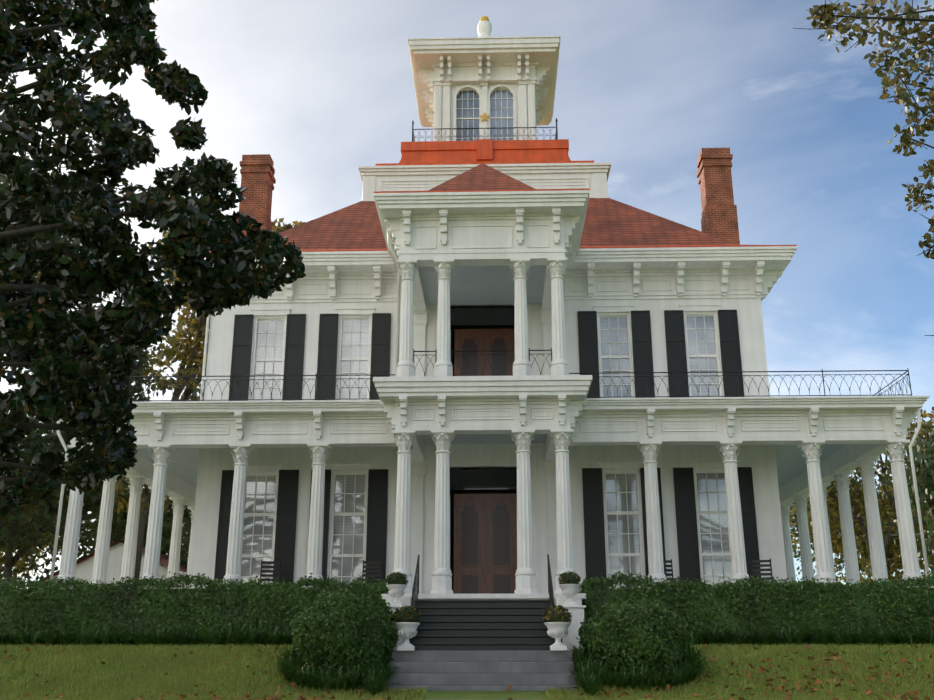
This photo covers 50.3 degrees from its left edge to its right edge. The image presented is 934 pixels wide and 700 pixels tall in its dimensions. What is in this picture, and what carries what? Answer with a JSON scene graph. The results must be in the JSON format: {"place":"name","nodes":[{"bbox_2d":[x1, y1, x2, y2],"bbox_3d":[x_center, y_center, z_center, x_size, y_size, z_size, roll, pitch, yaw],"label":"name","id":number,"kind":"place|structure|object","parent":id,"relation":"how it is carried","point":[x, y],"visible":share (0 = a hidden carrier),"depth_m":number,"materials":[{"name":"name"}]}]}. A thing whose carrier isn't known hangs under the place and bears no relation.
{"place":"outdoors","nodes":[
{"label":"outdoors","id":0,"kind":"place"},
{"bbox_2d":[0,0,305,518],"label":"magnolia tree","id":1,"kind":"object","parent":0,"point":[116,261],"depth_m":12.00,"materials":[{"name":"green plant"}]},
{"bbox_2d":[0,642,933,699],"bbox_3d":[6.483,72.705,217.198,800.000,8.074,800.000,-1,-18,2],"label":"lawn ground","id":2,"kind":"structure","parent":0,"point":[485,695],"depth_m":20.62,"materials":[{"name":"green plant"}]},
{"bbox_2d":[0,484,66,578],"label":"understory tree","id":3,"kind":"object","parent":2,"relation":"on","point":[24,559],"depth_m":59.58,"materials":[{"name":"green plant"}]},
{"bbox_2d":[0,439,68,581],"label":"understory tree","id":4,"kind":"object","parent":2,"relation":"on","point":[26,565],"depth_m":51.56,"materials":[{"name":"green plant"}]},
{"bbox_2d":[2,270,67,370],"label":"tree","id":5,"kind":"object","parent":2,"relation":"on","point":[38,274],"visible":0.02,"depth_m":50.57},
{"bbox_2d":[0,152,127,370],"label":"tree","id":6,"kind":"object","parent":2,"relation":"on","point":[44,238],"depth_m":42.27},
{"bbox_2d":[0,384,130,581],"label":"understory tree","id":7,"kind":"object","parent":2,"relation":"on","point":[31,446],"depth_m":43.86,"materials":[{"name":"green plant"}]},
{"bbox_2d":[7,302,168,547],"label":"tree","id":8,"kind":"object","parent":2,"relation":"on","point":[141,354],"depth_m":53.72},
{"bbox_2d":[43,543,186,588],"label":"outbuilding shed","id":9,"kind":"structure","parent":2,"relation":"on","point":[84,570],"depth_m":43.74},
{"bbox_2d":[38,539,186,583],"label":"roof","id":10,"kind":"structure","parent":9,"relation":"on","point":[164,561],"depth_m":43.91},
{"bbox_2d":[44,484,189,565],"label":"understory tree","id":11,"kind":"object","parent":2,"relation":"on","point":[83,548],"depth_m":58.95,"materials":[{"name":"green plant"}]},
{"bbox_2d":[81,480,191,568],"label":"understory tree","id":12,"kind":"object","parent":2,"relation":"on","point":[168,513],"depth_m":48.88,"materials":[{"name":"green plant"}]},
{"bbox_2d":[164,508,188,549],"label":"understory tree","id":13,"kind":"object","parent":2,"relation":"on","point":[168,540],"depth_m":53.68,"materials":[{"name":"green plant"}]},
{"bbox_2d":[181,373,205,399],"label":"tree","id":14,"kind":"object","parent":2,"relation":"on","point":[198,390],"depth_m":59.01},
{"bbox_2d":[0,572,388,647],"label":"hedge","id":15,"kind":"object","parent":2,"relation":"on","point":[138,586],"depth_m":24.30,"materials":[{"name":"green plant"}]},
{"bbox_2d":[114,213,305,579],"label":"tree","id":16,"kind":"object","parent":2,"relation":"on","point":[175,340],"depth_m":41.86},
{"bbox_2d":[288,587,398,676],"bbox_3d":[-2.609,6.035,21.381,2.484,1.884,2.108,-1,-18,2],"label":"round shrub","id":17,"kind":"object","parent":2,"relation":"on","point":[375,604],"depth_m":20.71,"materials":[{"name":"green plant"}]},
{"bbox_2d":[0,624,933,695],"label":"liriope border","id":18,"kind":"object","parent":2,"relation":"on","point":[374,679],"visible":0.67,"depth_m":22.98,"materials":[{"name":"green plant"}]},
{"bbox_2d":[1,642,933,699],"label":"leaf litter","id":19,"kind":"object","parent":2,"relation":"on","point":[760,668],"visible":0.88,"depth_m":19.73,"materials":[{"name":"brown plant"}]},
{"bbox_2d":[386,651,577,690],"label":"lower steps","id":20,"kind":"structure","parent":2,"relation":"on","point":[483,670],"depth_m":20.69,"materials":[{"name":"grey concrete"}]},
{"bbox_2d":[393,605,420,650],"bbox_3d":[-1.301,5.965,21.398,0.648,0.950,0.657,-1,-18,2],"label":"urn","id":21,"kind":"object","parent":20,"relation":"on","point":[407,631],"depth_m":21.24,"materials":[{"name":"white stone"}]},
{"bbox_2d":[396,608,417,621],"bbox_3d":[-1.296,5.761,21.468,0.480,0.380,0.457,-1,-18,2],"label":"urn plant","id":22,"kind":"object","parent":21,"relation":"in","point":[404,618],"visible":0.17,"depth_m":21.28,"materials":[{"name":"green plant"}]},
{"bbox_2d":[403,600,562,650],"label":"steps","id":23,"kind":"structure","parent":20,"relation":"on","point":[482,625],"depth_m":22.60,"materials":[{"name":"grey wood"}]},
{"bbox_2d":[411,554,553,608],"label":"step handrails","id":24,"kind":"object","parent":23,"relation":"on","point":[414,597],"visible":0.67,"depth_m":23.36,"materials":[{"name":"metal"}]},
{"bbox_2d":[382,596,585,650],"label":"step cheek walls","id":25,"kind":"structure","parent":20,"relation":"on","point":[577,613],"depth_m":22.59,"materials":[{"name":"white paint"}]},
{"bbox_2d":[385,572,408,605],"bbox_3d":[-1.645,5.567,23.218,0.560,0.808,0.544,-1,-18,2],"label":"urn","id":26,"kind":"object","parent":25,"relation":"on","point":[396,591],"depth_m":23.08,"materials":[{"name":"white stone"}]},
{"bbox_2d":[389,574,404,584],"bbox_3d":[-1.639,5.394,23.275,0.408,0.323,0.388,-1,-18,2],"label":"urn plant","id":27,"kind":"object","parent":26,"relation":"in","point":[395,578],"visible":0.44,"depth_m":23.14,"materials":[{"name":"green plant"}]},
{"bbox_2d":[558,571,579,604],"bbox_3d":[2.380,5.533,23.110,0.533,0.808,0.546,-1,-18,2],"label":"urn","id":28,"kind":"object","parent":25,"relation":"on","point":[569,591],"depth_m":22.97,"materials":[{"name":"white stone"}]},
{"bbox_2d":[561,573,577,583],"bbox_3d":[2.380,5.358,23.161,0.408,0.323,0.388,-1,-18,2],"label":"urn plant","id":29,"kind":"object","parent":28,"relation":"in","point":[572,581],"visible":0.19,"depth_m":23.01,"materials":[{"name":"green plant"}]},
{"bbox_2d":[543,605,571,650],"bbox_3d":[1.941,5.939,21.306,0.619,0.943,0.621,-1,-18,2],"label":"urn","id":30,"kind":"object","parent":20,"relation":"on","point":[557,631],"depth_m":21.14,"materials":[{"name":"white stone"}]},
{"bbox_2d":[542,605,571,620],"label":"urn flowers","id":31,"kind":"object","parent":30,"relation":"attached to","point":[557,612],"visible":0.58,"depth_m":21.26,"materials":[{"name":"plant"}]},
{"bbox_2d":[549,608,567,621],"bbox_3d":[1.942,5.732,21.376,0.480,0.380,0.457,-1,-18,2],"label":"urn plant","id":32,"kind":"object","parent":30,"relation":"in","point":[559,620],"visible":0.23,"depth_m":21.19,"materials":[{"name":"green plant"}]},
{"bbox_2d":[188,298,787,593],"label":"house walls","id":33,"kind":"structure","parent":2,"relation":"on","point":[760,460],"depth_m":29.52,"materials":[{"name":"white wood"}]},
{"bbox_2d":[450,306,516,503],"bbox_3d":[0.534,2.591,29.863,2.380,8.300,0.010,-1,-18,2],"label":"transom glass","id":34,"kind":"object","parent":33,"relation":"attached to","point":[475,479],"visible":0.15,"depth_m":29.55,"materials":[{"name":"black glass"}]},
{"bbox_2d":[450,325,516,593],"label":"door frames","id":35,"kind":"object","parent":33,"relation":"in","point":[492,491],"depth_m":30.12,"materials":[{"name":"brown wood"}]},
{"bbox_2d":[454,329,516,593],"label":"entry doors","id":36,"kind":"structure","parent":33,"relation":"attached to","point":[478,518],"depth_m":29.08,"materials":[{"name":"brown wood"}]},
{"bbox_2d":[242,303,729,587],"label":"window frames","id":37,"kind":"structure","parent":33,"relation":"attached to","point":[365,313],"depth_m":29.59,"materials":[{"name":"white wood"}]},
{"bbox_2d":[241,316,730,587],"bbox_3d":[0.534,3.033,29.734,14.220,8.500,0.010,-1,-18,2],"label":"window glass","id":38,"kind":"object","parent":37,"relation":"in","point":[358,521],"depth_m":29.38,"materials":[{"name":"glass"}]},
{"bbox_2d":[214,310,760,588],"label":"shutters","id":39,"kind":"object","parent":37,"relation":"attached to","point":[594,533],"visible":0.71,"depth_m":29.48,"materials":[{"name":"paint"}]},
{"bbox_2d":[236,148,739,244],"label":"chimneys","id":40,"kind":"object","parent":33,"relation":"on","point":[719,218],"visible":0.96,"depth_m":36.59,"materials":[{"name":"brick"}]},
{"bbox_2d":[60,190,929,620],"bbox_3d":[0.710,4.688,35.380,23.640,11.840,21.860,-1,-18,2],"label":"trim","id":41,"kind":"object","parent":2,"relation":"on","point":[480,238],"visible":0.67,"depth_m":27.05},
{"bbox_2d":[257,560,280,581],"bbox_3d":[-5.497,6.406,27.640,0.590,1.179,0.913,2,-18,-6],"label":"rocking chair","id":42,"kind":"object","parent":41,"relation":"on","point":[270,571],"visible":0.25,"depth_m":28.00,"materials":[{"name":"paint"}]},
{"bbox_2d":[357,560,381,587],"bbox_3d":[-2.699,6.381,27.560,0.590,1.179,0.913,-2,-18,7],"label":"rocking chair","id":43,"kind":"object","parent":41,"relation":"on","point":[372,566],"visible":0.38,"depth_m":27.91,"materials":[{"name":"paint"}]},
{"bbox_2d":[56,258,922,593],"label":"porch columns","id":44,"kind":"structure","parent":41,"relation":"attached to","point":[410,492],"depth_m":26.49,"materials":[{"name":"white wood"}]},
{"bbox_2d":[50,227,930,587],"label":"downspouts","id":45,"kind":"object","parent":41,"relation":"on","point":[396,367],"visible":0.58,"depth_m":26.61,"materials":[{"name":"white paint"}]},
{"bbox_2d":[84,118,911,401],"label":"iron railings","id":46,"kind":"object","parent":41,"relation":"on","point":[513,354],"visible":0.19,"depth_m":27.10,"materials":[{"name":"metal"}]},
{"bbox_2d":[209,139,796,252],"bbox_3d":[0.710,-4.320,38.237,19.040,7.060,21.860,-1,-18,2],"label":"red painted metal","id":47,"kind":"object","parent":41,"relation":"on","point":[485,151],"visible":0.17,"depth_m":37.92,"materials":[{"name":"paint"}]},
{"bbox_2d":[358,20,610,200],"bbox_3d":[0.768,-8.947,41.761,9.200,11.108,9.200,-1,-18,2],"label":"cupola","id":48,"kind":"object","parent":47,"relation":"on","point":[484,65],"depth_m":39.89,"materials":[{"name":"white wood"}]},
{"bbox_2d":[479,16,489,121],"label":"gold ornaments","id":49,"kind":"object","parent":48,"relation":"attached to","point":[484,116],"visible":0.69,"depth_m":39.81},
{"bbox_2d":[280,163,736,249],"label":"roof","id":50,"kind":"structure","parent":47,"relation":"on","point":[609,222],"depth_m":32.72,"materials":[{"name":"red tile"}]},
{"bbox_2d":[663,559,680,579],"bbox_3d":[5.498,6.307,27.328,0.590,1.179,0.913,3,-18,-8],"label":"rocking chair","id":51,"kind":"object","parent":41,"relation":"on","point":[668,570],"visible":0.1,"depth_m":27.70,"materials":[{"name":"paint"}]},
{"bbox_2d":[750,558,773,580],"bbox_3d":[8.097,6.284,27.254,0.590,1.179,0.913,-4,-18,13],"label":"rocking chair","id":52,"kind":"object","parent":41,"relation":"on","point":[761,565],"visible":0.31,"depth_m":27.61,"materials":[{"name":"paint"}]},
{"bbox_2d":[574,597,694,674],"bbox_3d":[3.572,6.162,21.261,2.534,1.720,2.139,-1,-18,2],"label":"round shrub","id":53,"kind":"object","parent":2,"relation":"on","point":[680,635],"depth_m":20.59,"materials":[{"name":"green plant"}]},
{"bbox_2d":[578,571,933,646],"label":"hedge","id":54,"kind":"object","parent":2,"relation":"on","point":[739,584],"depth_m":23.87,"materials":[{"name":"green plant"}]},
{"bbox_2d":[789,469,932,586],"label":"tree","id":55,"kind":"object","parent":2,"relation":"on","point":[878,491],"depth_m":68.26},
{"bbox_2d":[789,485,933,582],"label":"understory tree","id":56,"kind":"object","parent":2,"relation":"on","point":[837,546],"depth_m":50.77,"materials":[{"name":"green plant"}]},
{"bbox_2d":[807,406,933,581],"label":"tree","id":57,"kind":"object","parent":2,"relation":"on","point":[857,488],"depth_m":49.12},
{"bbox_2d":[853,487,933,579],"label":"understory tree","id":58,"kind":"object","parent":2,"relation":"on","point":[924,528],"depth_m":55.28,"materials":[{"name":"green plant"}]},
{"bbox_2d":[878,425,933,587],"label":"understory tree","id":59,"kind":"object","parent":2,"relation":"on","point":[922,465],"depth_m":42.66,"materials":[{"name":"green plant"}]},
{"bbox_2d":[0,0,933,588],"label":"sky","id":60,"kind":"structure","parent":0,"point":[325,89],"materials":[{"name":"blue"}]},
{"bbox_2d":[794,0,933,335],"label":"oak tree","id":61,"kind":"object","parent":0,"point":[826,19],"depth_m":11.66,"materials":[{"name":"green plant"}]}
]}

